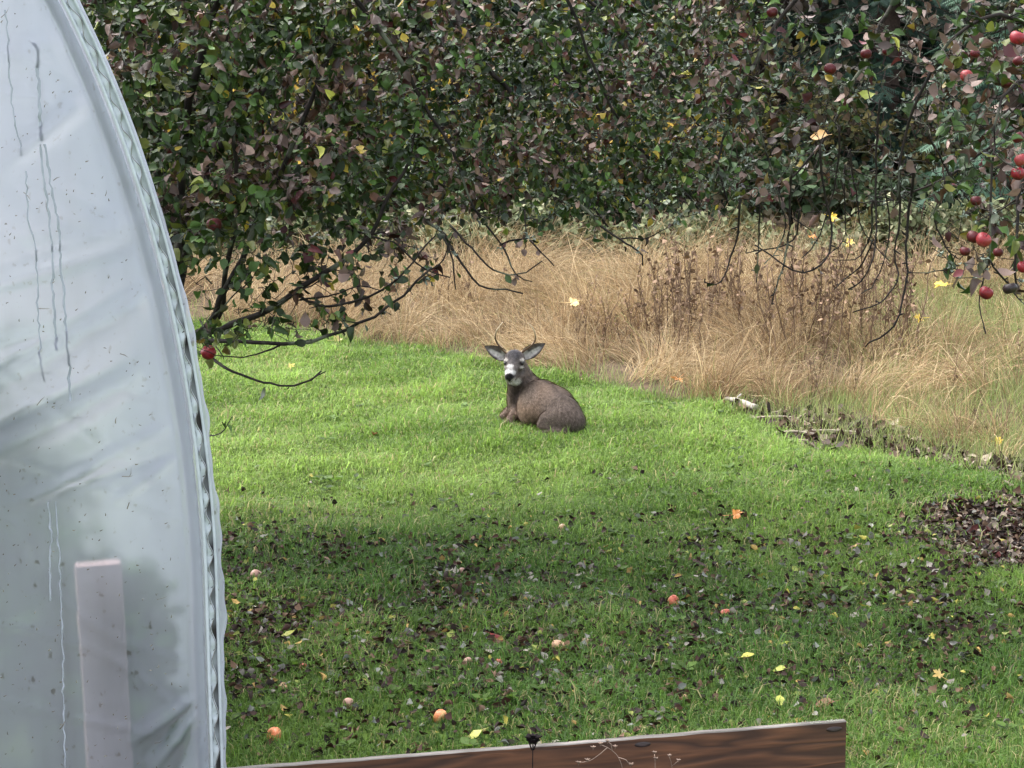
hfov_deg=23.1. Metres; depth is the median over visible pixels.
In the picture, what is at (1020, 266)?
apple
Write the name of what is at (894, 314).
dead weed stalk
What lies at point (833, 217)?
maple leaf
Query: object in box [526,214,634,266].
bramble bush
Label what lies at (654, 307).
dead weed stalk
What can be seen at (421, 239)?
bramble bush
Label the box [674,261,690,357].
dead weed stalk
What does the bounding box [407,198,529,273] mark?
bramble bush
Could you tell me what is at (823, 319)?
dead weed stalk
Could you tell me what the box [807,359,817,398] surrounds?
dead weed stalk
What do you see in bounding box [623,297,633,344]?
dead weed stalk
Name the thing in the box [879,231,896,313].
dead weed stalk
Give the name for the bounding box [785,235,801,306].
dead weed stalk
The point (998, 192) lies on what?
conifer
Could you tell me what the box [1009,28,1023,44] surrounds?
apple
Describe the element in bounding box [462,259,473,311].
dead weed stalk
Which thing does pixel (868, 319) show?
dead weed stalk
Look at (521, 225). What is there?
bramble bush
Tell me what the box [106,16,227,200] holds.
yellow shrub
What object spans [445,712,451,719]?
fallen leaf
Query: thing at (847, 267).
dead weed stalk
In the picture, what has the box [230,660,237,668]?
fallen leaf
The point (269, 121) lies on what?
conifer
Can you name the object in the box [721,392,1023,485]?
dead leaf scraps
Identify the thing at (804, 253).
dead weed stalk
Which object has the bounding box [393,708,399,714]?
fallen leaf
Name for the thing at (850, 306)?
dead weed stalk
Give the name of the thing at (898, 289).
dead weed stalk
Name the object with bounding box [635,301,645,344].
dead weed stalk
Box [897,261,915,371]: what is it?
dead weed stalk
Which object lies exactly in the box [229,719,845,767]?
garden bed board
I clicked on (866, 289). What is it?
dead weed stalk
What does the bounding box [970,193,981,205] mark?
apple
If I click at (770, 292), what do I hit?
dead weed stalk
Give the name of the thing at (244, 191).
understorey bush
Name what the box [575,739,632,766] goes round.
dry seed plant
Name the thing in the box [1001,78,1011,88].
apple
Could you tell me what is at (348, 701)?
windfall apple
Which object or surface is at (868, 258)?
dead weed stalk
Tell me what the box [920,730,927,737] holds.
fallen leaf
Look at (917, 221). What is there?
bramble bush
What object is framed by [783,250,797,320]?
dead weed stalk
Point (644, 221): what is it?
bramble bush
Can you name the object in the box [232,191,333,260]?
bramble bush
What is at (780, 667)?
maple leaf
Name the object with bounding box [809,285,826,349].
dead weed stalk
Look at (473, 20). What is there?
conifer
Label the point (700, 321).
dead weed stalk
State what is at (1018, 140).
apple
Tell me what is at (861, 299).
dead weed stalk
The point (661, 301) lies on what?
dead weed stalk
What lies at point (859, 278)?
dead weed stalk
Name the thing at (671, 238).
dead weed stalk
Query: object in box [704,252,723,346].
dead weed stalk
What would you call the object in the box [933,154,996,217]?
understorey bush
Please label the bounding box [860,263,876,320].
dead weed stalk
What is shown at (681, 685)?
fallen leaf
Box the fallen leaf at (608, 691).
[604,688,612,695]
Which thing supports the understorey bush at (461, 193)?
on the ground at (637, 386)
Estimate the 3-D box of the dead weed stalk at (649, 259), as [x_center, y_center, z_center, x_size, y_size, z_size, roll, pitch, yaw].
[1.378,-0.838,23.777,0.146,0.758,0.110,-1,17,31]
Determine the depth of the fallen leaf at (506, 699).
11.84 m
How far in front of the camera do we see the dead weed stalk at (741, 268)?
22.19 m
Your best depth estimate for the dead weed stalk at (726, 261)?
23.33 m
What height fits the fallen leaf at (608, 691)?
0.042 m
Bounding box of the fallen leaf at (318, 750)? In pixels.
[312,749,322,754]
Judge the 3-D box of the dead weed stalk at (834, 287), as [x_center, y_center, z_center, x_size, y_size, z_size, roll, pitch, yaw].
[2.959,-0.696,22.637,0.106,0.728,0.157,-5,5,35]
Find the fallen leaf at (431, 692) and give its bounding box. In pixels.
[428,691,437,696]
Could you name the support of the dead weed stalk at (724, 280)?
on the ground at (637, 386)
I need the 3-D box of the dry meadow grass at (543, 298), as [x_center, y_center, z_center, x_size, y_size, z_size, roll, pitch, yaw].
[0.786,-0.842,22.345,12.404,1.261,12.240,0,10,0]
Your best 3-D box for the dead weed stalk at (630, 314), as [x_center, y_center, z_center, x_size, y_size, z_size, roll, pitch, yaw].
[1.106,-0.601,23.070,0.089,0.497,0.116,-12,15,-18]
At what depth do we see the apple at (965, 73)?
12.40 m
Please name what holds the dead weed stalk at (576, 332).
on the ground at (637, 386)
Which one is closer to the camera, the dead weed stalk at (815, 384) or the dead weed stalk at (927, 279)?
the dead weed stalk at (815, 384)
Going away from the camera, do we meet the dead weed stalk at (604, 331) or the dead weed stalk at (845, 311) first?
the dead weed stalk at (845, 311)
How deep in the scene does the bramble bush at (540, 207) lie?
28.08 m
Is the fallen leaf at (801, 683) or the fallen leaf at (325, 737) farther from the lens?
the fallen leaf at (801, 683)
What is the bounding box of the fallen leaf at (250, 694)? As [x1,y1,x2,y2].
[247,690,252,700]
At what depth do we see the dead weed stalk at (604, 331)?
22.15 m
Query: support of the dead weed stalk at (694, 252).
on the ground at (637, 386)
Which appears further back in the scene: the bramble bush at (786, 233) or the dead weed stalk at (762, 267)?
the bramble bush at (786, 233)
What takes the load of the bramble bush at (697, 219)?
on the ground at (637, 386)
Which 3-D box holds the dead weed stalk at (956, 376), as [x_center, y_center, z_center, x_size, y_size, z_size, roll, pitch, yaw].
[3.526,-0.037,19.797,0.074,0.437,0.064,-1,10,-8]
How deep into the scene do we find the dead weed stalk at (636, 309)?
22.95 m
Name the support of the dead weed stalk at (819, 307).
on the ground at (637, 386)
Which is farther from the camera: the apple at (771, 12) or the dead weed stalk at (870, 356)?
the dead weed stalk at (870, 356)
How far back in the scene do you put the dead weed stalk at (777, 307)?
21.46 m
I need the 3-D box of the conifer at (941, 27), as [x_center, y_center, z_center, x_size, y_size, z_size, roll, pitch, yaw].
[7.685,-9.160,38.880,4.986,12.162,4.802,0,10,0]
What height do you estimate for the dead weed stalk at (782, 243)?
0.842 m
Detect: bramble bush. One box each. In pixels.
[172,236,234,262]
[191,198,281,264]
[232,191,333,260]
[281,209,342,257]
[306,201,428,266]
[354,207,460,262]
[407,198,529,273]
[467,210,561,261]
[499,184,596,264]
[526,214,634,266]
[585,211,715,268]
[656,199,737,258]
[695,201,783,257]
[734,219,853,269]
[784,214,878,267]
[828,199,902,252]
[865,190,983,262]
[922,196,1020,260]
[939,192,1023,262]
[988,213,1023,256]
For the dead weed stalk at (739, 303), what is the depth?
21.65 m
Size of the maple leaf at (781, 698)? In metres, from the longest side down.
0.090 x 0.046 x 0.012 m
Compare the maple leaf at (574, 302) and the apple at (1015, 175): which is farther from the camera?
the maple leaf at (574, 302)
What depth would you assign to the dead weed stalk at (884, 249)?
23.14 m
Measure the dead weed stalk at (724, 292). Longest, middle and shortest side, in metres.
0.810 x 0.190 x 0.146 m
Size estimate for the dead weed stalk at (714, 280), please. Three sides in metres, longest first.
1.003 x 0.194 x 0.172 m
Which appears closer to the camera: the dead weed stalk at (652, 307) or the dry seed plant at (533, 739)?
the dry seed plant at (533, 739)
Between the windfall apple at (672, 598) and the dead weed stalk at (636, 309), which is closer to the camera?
the windfall apple at (672, 598)
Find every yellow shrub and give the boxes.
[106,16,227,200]
[230,6,436,167]
[377,36,532,187]
[488,93,627,218]
[586,79,756,221]
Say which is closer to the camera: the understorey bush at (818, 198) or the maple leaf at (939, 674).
the maple leaf at (939, 674)
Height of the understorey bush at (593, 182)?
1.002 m
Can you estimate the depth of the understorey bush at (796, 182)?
32.53 m
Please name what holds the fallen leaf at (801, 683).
on the ground at (637, 386)
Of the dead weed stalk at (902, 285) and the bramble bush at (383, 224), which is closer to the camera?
the dead weed stalk at (902, 285)
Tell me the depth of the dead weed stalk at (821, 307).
21.89 m
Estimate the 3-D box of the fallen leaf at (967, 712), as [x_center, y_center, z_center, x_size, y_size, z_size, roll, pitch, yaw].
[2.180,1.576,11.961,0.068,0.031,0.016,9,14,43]
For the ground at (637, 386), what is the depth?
14.62 m
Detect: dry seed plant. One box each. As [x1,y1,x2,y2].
[524,733,542,767]
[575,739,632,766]
[667,754,680,766]
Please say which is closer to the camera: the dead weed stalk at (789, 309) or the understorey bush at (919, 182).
the dead weed stalk at (789, 309)
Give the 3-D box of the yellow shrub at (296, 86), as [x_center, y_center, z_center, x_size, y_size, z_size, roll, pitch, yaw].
[-2.516,-3.889,33.733,3.319,3.354,2.487,0,10,0]
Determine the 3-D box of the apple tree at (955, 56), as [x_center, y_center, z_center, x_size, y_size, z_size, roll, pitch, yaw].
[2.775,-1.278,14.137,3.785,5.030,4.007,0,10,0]
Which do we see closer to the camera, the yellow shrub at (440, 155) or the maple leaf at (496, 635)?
the maple leaf at (496, 635)
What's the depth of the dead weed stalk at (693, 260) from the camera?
23.55 m
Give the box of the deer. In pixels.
[484,322,586,433]
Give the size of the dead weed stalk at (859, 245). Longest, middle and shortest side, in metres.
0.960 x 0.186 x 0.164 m
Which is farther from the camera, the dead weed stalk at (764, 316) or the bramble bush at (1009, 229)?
the bramble bush at (1009, 229)
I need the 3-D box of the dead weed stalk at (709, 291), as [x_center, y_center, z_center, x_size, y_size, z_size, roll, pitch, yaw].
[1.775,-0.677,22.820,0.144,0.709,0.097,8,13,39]
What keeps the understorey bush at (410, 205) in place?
on the ground at (637, 386)
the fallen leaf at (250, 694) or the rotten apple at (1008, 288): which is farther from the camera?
the rotten apple at (1008, 288)
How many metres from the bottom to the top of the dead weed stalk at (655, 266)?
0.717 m
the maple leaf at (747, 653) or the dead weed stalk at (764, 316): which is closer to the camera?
the maple leaf at (747, 653)
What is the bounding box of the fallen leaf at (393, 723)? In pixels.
[387,721,396,726]
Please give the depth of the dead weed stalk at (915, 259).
22.46 m
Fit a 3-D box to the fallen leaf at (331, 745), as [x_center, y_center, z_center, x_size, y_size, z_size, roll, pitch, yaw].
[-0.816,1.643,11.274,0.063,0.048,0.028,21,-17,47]
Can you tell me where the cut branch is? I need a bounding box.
[725,394,758,410]
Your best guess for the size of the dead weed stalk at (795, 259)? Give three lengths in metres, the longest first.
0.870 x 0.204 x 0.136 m
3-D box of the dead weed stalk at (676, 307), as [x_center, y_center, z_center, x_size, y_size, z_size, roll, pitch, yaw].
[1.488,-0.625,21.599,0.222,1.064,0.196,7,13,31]
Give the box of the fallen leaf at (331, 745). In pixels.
[325,743,334,748]
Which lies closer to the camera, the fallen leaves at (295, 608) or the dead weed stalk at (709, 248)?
the fallen leaves at (295, 608)
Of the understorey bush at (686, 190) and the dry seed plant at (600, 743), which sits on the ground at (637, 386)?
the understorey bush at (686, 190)
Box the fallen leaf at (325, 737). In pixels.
[324,734,329,743]
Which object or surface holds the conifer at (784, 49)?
on the ground at (637, 386)
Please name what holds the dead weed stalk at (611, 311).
on the ground at (637, 386)
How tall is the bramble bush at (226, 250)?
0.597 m
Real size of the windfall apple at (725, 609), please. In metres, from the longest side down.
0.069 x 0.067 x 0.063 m
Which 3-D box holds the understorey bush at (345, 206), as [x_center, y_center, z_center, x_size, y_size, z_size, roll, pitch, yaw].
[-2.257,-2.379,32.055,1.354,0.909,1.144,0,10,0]
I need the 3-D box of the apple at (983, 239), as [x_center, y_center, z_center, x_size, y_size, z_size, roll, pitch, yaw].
[2.341,-0.717,12.409,0.077,0.079,0.075,-5,11,-25]
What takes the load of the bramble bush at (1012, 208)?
on the ground at (637, 386)
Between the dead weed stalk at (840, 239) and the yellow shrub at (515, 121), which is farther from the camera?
the yellow shrub at (515, 121)
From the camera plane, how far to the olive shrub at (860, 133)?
34.27 m
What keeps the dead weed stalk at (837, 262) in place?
on the ground at (637, 386)
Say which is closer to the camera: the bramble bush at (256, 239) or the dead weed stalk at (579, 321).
the dead weed stalk at (579, 321)
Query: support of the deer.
on the ground at (637, 386)
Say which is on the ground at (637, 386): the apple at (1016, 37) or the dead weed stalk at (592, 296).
the dead weed stalk at (592, 296)
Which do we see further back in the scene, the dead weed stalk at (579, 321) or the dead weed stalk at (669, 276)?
the dead weed stalk at (669, 276)
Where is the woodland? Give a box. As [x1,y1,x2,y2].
[108,0,1022,161]
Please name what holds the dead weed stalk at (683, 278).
on the ground at (637, 386)
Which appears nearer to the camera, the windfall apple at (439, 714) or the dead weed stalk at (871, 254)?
the windfall apple at (439, 714)
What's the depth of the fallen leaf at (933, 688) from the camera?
12.23 m
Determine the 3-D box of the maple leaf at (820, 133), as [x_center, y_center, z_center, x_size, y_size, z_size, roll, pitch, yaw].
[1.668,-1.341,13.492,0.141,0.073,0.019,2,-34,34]
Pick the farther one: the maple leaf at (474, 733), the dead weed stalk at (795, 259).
the dead weed stalk at (795, 259)
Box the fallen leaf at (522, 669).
[518,667,529,672]
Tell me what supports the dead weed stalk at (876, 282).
on the ground at (637, 386)
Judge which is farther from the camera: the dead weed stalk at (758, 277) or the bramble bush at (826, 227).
the bramble bush at (826, 227)
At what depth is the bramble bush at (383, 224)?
28.45 m
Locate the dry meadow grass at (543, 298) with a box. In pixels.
[184,190,1023,458]
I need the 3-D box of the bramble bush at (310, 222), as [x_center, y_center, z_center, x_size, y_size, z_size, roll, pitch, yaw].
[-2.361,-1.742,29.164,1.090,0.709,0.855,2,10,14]
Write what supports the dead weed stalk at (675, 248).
on the ground at (637, 386)
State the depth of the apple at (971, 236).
12.43 m
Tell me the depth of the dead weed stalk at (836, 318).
21.69 m
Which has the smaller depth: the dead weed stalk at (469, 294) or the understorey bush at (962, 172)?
the dead weed stalk at (469, 294)
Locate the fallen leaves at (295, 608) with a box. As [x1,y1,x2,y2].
[221,458,1023,761]
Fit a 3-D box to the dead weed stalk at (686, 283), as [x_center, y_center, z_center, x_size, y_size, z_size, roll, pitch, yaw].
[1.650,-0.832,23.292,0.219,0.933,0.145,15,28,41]
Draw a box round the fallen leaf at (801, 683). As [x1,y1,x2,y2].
[797,680,809,686]
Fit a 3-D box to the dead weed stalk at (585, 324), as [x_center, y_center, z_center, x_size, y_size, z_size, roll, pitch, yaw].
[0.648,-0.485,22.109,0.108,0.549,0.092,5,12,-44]
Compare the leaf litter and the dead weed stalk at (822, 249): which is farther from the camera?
the dead weed stalk at (822, 249)
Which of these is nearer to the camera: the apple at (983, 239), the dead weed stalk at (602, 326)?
the apple at (983, 239)
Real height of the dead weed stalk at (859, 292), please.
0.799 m
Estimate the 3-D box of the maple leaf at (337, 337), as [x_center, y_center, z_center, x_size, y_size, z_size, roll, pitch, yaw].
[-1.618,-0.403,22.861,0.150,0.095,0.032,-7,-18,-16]
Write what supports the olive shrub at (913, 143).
on the ground at (637, 386)
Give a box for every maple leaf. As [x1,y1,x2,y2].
[281,630,293,635]
[327,335,341,341]
[468,728,485,738]
[485,631,502,641]
[567,297,578,305]
[723,509,742,518]
[741,652,753,656]
[773,665,784,670]
[776,692,783,704]
[810,130,830,139]
[815,698,837,706]
[825,212,836,220]
[932,669,948,680]
[934,281,947,287]
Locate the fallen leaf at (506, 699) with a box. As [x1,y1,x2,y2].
[501,697,511,703]
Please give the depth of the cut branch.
19.54 m
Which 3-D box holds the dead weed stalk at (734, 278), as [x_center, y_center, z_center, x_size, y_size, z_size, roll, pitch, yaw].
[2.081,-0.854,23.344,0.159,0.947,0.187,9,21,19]
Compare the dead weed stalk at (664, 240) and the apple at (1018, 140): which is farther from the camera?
the dead weed stalk at (664, 240)
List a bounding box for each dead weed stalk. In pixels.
[437,277,446,317]
[445,266,452,315]
[459,263,475,303]
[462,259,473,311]
[493,265,507,309]
[571,302,579,341]
[575,307,583,341]
[583,300,591,342]
[590,275,598,328]
[598,297,608,356]
[599,289,621,349]
[603,317,610,354]
[612,314,623,359]
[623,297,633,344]
[624,278,633,321]
[624,293,634,337]
[632,292,639,344]
[633,263,650,339]
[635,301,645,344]
[638,269,652,348]
[647,258,663,333]
[647,261,658,328]
[649,276,664,364]
[651,276,663,336]
[652,260,666,344]
[655,276,663,332]
[659,237,676,337]
[663,241,682,345]
[663,252,686,343]
[663,268,672,328]
[667,253,682,327]
[670,236,681,311]
[670,273,682,343]
[671,255,679,336]
[674,250,697,362]
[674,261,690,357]
[680,246,701,330]
[681,252,697,363]
[682,244,698,339]
[684,277,699,347]
[692,257,702,332]
[693,276,705,356]
[698,231,713,305]
[700,245,721,351]
[702,275,713,333]
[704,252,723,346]
[708,246,726,331]
[710,243,721,310]
[712,265,729,319]
[720,250,742,319]
[722,261,737,322]
[723,233,745,322]
[729,247,742,314]
[730,240,745,330]
[730,255,748,349]
[743,259,763,314]
[746,274,763,322]
[749,266,771,356]
[751,258,765,300]
[753,248,767,299]
[756,284,771,348]
[761,265,778,369]
[764,278,774,320]
[769,258,794,368]
[779,241,791,304]
[780,262,799,364]
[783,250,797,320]
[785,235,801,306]
[786,283,800,348]
[790,258,810,346]
[793,245,809,345]
[794,262,809,338]
[801,286,828,367]
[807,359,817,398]
[809,247,826,340]
[809,266,827,354]
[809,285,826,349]
[809,357,821,411]
[811,255,825,341]
[813,231,829,293]
[813,275,828,345]
[815,274,834,370]
[821,263,842,369]
[823,248,843,362]
[823,252,836,335]
[827,229,845,297]
[828,254,847,342]
[832,235,853,317]
[832,237,844,310]
[832,261,849,328]
[832,270,845,338]
[832,277,849,369]
[841,276,857,370]
[848,277,875,329]
[852,239,863,317]
[852,253,867,323]
[852,356,862,392]
[855,252,877,340]
[855,268,896,367]
[855,277,865,350]
[856,238,868,304]
[856,270,871,351]
[857,247,875,339]
[858,255,877,335]
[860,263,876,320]
[866,272,879,372]
[868,344,874,379]
[869,241,882,322]
[869,248,889,321]
[876,277,894,364]
[878,242,891,335]
[878,247,892,314]
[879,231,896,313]
[882,286,896,361]
[886,334,898,370]
[889,283,899,341]
[890,261,910,353]
[892,251,922,332]
[894,246,914,351]
[895,263,916,331]
[896,257,914,320]
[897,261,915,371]
[905,275,913,331]
[906,260,917,349]
[912,256,937,356]
[914,330,927,363]
[952,353,961,398]
[1016,328,1023,379]
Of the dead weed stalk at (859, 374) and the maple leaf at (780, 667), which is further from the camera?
the dead weed stalk at (859, 374)
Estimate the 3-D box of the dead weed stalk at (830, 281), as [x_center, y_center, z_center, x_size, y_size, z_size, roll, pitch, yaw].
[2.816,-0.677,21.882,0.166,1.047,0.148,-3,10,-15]
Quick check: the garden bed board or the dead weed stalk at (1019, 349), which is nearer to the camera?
the garden bed board
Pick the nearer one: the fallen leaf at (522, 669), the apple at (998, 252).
the fallen leaf at (522, 669)
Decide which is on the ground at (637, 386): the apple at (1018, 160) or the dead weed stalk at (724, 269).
the dead weed stalk at (724, 269)
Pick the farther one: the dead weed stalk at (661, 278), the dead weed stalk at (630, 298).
the dead weed stalk at (630, 298)
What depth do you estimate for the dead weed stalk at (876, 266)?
23.33 m
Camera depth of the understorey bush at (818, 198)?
31.81 m
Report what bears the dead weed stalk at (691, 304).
on the ground at (637, 386)
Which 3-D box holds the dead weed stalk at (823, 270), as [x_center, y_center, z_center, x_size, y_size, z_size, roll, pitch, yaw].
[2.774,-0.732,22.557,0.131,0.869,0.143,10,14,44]
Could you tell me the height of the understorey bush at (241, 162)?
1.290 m
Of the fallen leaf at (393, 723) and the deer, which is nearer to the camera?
the fallen leaf at (393, 723)
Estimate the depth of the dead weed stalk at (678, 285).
23.25 m
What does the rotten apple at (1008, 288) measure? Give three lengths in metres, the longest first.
0.076 x 0.076 x 0.074 m
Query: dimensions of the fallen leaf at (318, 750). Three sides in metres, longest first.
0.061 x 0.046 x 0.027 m
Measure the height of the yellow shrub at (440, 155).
2.586 m
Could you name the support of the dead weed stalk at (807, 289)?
on the ground at (637, 386)
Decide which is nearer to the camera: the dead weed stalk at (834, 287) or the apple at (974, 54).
the apple at (974, 54)
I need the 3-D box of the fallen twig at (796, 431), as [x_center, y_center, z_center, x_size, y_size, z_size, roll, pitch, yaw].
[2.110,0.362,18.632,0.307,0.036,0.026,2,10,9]
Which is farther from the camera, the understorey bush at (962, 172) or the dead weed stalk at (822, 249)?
the understorey bush at (962, 172)
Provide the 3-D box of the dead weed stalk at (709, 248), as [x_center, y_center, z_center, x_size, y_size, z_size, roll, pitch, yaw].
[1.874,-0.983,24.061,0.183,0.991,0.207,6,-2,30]
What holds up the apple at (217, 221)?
hanging from the apple tree at (334, 120)
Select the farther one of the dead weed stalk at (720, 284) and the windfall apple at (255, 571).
the dead weed stalk at (720, 284)
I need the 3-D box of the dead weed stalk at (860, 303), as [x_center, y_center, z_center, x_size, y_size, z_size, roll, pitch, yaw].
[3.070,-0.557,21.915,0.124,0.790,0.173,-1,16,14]
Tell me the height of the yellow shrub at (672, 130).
1.972 m
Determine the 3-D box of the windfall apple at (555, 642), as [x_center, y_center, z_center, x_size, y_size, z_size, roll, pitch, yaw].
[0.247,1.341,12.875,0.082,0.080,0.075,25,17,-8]
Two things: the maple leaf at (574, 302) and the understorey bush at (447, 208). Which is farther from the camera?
the understorey bush at (447, 208)
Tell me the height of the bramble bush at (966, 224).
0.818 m
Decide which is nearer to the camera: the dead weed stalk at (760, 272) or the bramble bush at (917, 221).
the dead weed stalk at (760, 272)
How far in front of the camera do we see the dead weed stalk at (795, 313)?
21.82 m
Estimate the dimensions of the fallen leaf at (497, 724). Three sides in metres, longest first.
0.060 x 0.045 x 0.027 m
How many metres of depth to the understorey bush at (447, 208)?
33.33 m
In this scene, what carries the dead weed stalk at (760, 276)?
on the ground at (637, 386)
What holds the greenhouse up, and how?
on the ground at (637, 386)
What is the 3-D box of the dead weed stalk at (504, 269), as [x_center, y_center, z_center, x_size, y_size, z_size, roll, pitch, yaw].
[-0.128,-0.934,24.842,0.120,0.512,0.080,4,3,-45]
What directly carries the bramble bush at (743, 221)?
on the ground at (637, 386)
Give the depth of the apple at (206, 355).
13.69 m
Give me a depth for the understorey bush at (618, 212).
33.11 m
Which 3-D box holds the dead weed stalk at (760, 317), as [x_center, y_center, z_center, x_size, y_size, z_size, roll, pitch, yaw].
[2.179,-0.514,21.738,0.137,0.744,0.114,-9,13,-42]
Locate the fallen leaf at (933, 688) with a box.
[927,684,936,693]
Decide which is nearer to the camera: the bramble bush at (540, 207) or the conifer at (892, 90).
the bramble bush at (540, 207)
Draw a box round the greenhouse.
[0,0,226,767]
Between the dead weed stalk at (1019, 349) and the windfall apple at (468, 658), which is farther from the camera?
the dead weed stalk at (1019, 349)
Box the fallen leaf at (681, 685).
[677,683,686,688]
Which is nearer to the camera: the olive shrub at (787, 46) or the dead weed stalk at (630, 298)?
the dead weed stalk at (630, 298)
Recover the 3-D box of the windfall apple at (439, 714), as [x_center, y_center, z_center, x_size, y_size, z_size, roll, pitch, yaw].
[-0.340,1.560,11.707,0.070,0.072,0.072,-5,11,-26]
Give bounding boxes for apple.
[201,343,215,359]
[206,217,221,230]
[250,568,260,576]
[265,727,280,739]
[343,698,352,707]
[431,709,446,722]
[463,657,472,665]
[551,638,564,650]
[668,595,678,604]
[720,606,728,616]
[766,5,777,17]
[824,62,835,74]
[860,46,871,58]
[959,244,970,255]
[960,68,972,80]
[966,228,978,242]
[970,50,979,57]
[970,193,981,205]
[976,232,991,246]
[979,284,992,299]
[993,245,1002,256]
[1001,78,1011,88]
[1002,279,1017,293]
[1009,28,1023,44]
[1011,166,1023,179]
[1012,130,1023,142]
[1013,56,1022,65]
[1014,151,1023,165]
[1017,261,1023,272]
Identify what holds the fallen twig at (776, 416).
on the ground at (637, 386)
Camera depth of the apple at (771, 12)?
13.43 m
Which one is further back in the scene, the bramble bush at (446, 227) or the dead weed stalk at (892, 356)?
the bramble bush at (446, 227)
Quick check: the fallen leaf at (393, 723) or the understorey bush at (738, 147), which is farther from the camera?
the understorey bush at (738, 147)
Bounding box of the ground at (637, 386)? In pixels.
[185,0,1023,767]
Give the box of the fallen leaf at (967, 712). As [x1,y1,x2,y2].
[962,710,972,715]
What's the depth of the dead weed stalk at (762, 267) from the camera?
23.29 m
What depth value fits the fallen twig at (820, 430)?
18.70 m
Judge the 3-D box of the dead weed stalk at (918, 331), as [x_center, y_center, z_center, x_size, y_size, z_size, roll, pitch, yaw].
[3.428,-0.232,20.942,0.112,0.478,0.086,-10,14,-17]
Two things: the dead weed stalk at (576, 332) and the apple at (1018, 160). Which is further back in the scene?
the dead weed stalk at (576, 332)
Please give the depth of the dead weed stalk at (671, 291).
23.00 m
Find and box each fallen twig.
[754,415,806,420]
[784,430,813,434]
[802,429,855,432]
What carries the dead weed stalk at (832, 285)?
on the ground at (637, 386)
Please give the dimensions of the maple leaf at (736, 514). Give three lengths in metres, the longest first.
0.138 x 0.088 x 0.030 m
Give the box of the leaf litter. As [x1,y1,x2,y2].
[874,485,1023,569]
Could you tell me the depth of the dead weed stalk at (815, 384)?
19.24 m
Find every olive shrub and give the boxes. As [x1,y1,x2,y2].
[640,2,850,189]
[746,58,894,210]
[869,63,985,190]
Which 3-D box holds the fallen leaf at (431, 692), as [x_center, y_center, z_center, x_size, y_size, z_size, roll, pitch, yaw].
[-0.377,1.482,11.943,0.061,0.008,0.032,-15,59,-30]
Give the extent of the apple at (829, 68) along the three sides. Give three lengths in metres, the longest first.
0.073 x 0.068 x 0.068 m
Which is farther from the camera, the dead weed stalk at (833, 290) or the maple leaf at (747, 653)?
the dead weed stalk at (833, 290)
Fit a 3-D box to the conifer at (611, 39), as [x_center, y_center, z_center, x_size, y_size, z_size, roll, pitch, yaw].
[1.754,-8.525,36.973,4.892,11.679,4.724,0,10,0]
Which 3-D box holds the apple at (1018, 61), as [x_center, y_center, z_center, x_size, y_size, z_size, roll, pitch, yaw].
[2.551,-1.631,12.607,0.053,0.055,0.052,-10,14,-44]
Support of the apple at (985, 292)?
hanging from the apple tree at (955, 56)
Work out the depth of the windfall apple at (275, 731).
11.44 m
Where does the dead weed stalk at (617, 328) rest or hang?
on the ground at (637, 386)
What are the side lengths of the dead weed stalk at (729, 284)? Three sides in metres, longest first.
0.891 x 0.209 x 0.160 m
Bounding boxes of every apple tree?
[80,0,757,436]
[677,0,1023,346]
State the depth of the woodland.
42.67 m
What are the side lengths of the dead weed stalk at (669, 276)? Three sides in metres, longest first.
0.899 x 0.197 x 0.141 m
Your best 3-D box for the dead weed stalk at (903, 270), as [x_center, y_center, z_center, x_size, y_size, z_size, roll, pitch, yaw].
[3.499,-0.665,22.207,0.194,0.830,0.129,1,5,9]
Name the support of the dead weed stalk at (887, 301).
on the ground at (637, 386)
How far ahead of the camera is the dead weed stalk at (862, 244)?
22.93 m
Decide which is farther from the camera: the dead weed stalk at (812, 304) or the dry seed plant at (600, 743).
the dead weed stalk at (812, 304)
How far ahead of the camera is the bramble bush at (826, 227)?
27.86 m
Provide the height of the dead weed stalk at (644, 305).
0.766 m
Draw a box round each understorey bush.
[189,150,246,203]
[223,165,314,223]
[292,170,363,216]
[314,160,450,229]
[383,153,479,218]
[447,158,535,227]
[508,158,636,223]
[570,162,656,216]
[613,133,727,218]
[703,140,794,221]
[744,145,865,224]
[793,165,887,225]
[851,164,953,233]
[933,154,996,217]
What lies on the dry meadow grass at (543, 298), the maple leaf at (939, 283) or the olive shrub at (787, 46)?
the maple leaf at (939, 283)
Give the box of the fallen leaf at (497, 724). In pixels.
[494,721,502,728]
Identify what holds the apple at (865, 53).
hanging from the apple tree at (955, 56)
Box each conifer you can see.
[100,5,181,132]
[116,0,433,201]
[284,0,581,186]
[482,0,783,199]
[666,0,912,194]
[747,0,1002,195]
[870,2,1023,173]
[911,0,1023,240]
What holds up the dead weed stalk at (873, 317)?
on the ground at (637, 386)
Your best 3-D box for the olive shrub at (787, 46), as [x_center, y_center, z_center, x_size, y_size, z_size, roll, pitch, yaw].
[3.211,-3.990,35.388,3.294,3.031,2.227,0,10,0]
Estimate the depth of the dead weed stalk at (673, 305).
22.92 m
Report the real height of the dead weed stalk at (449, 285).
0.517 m

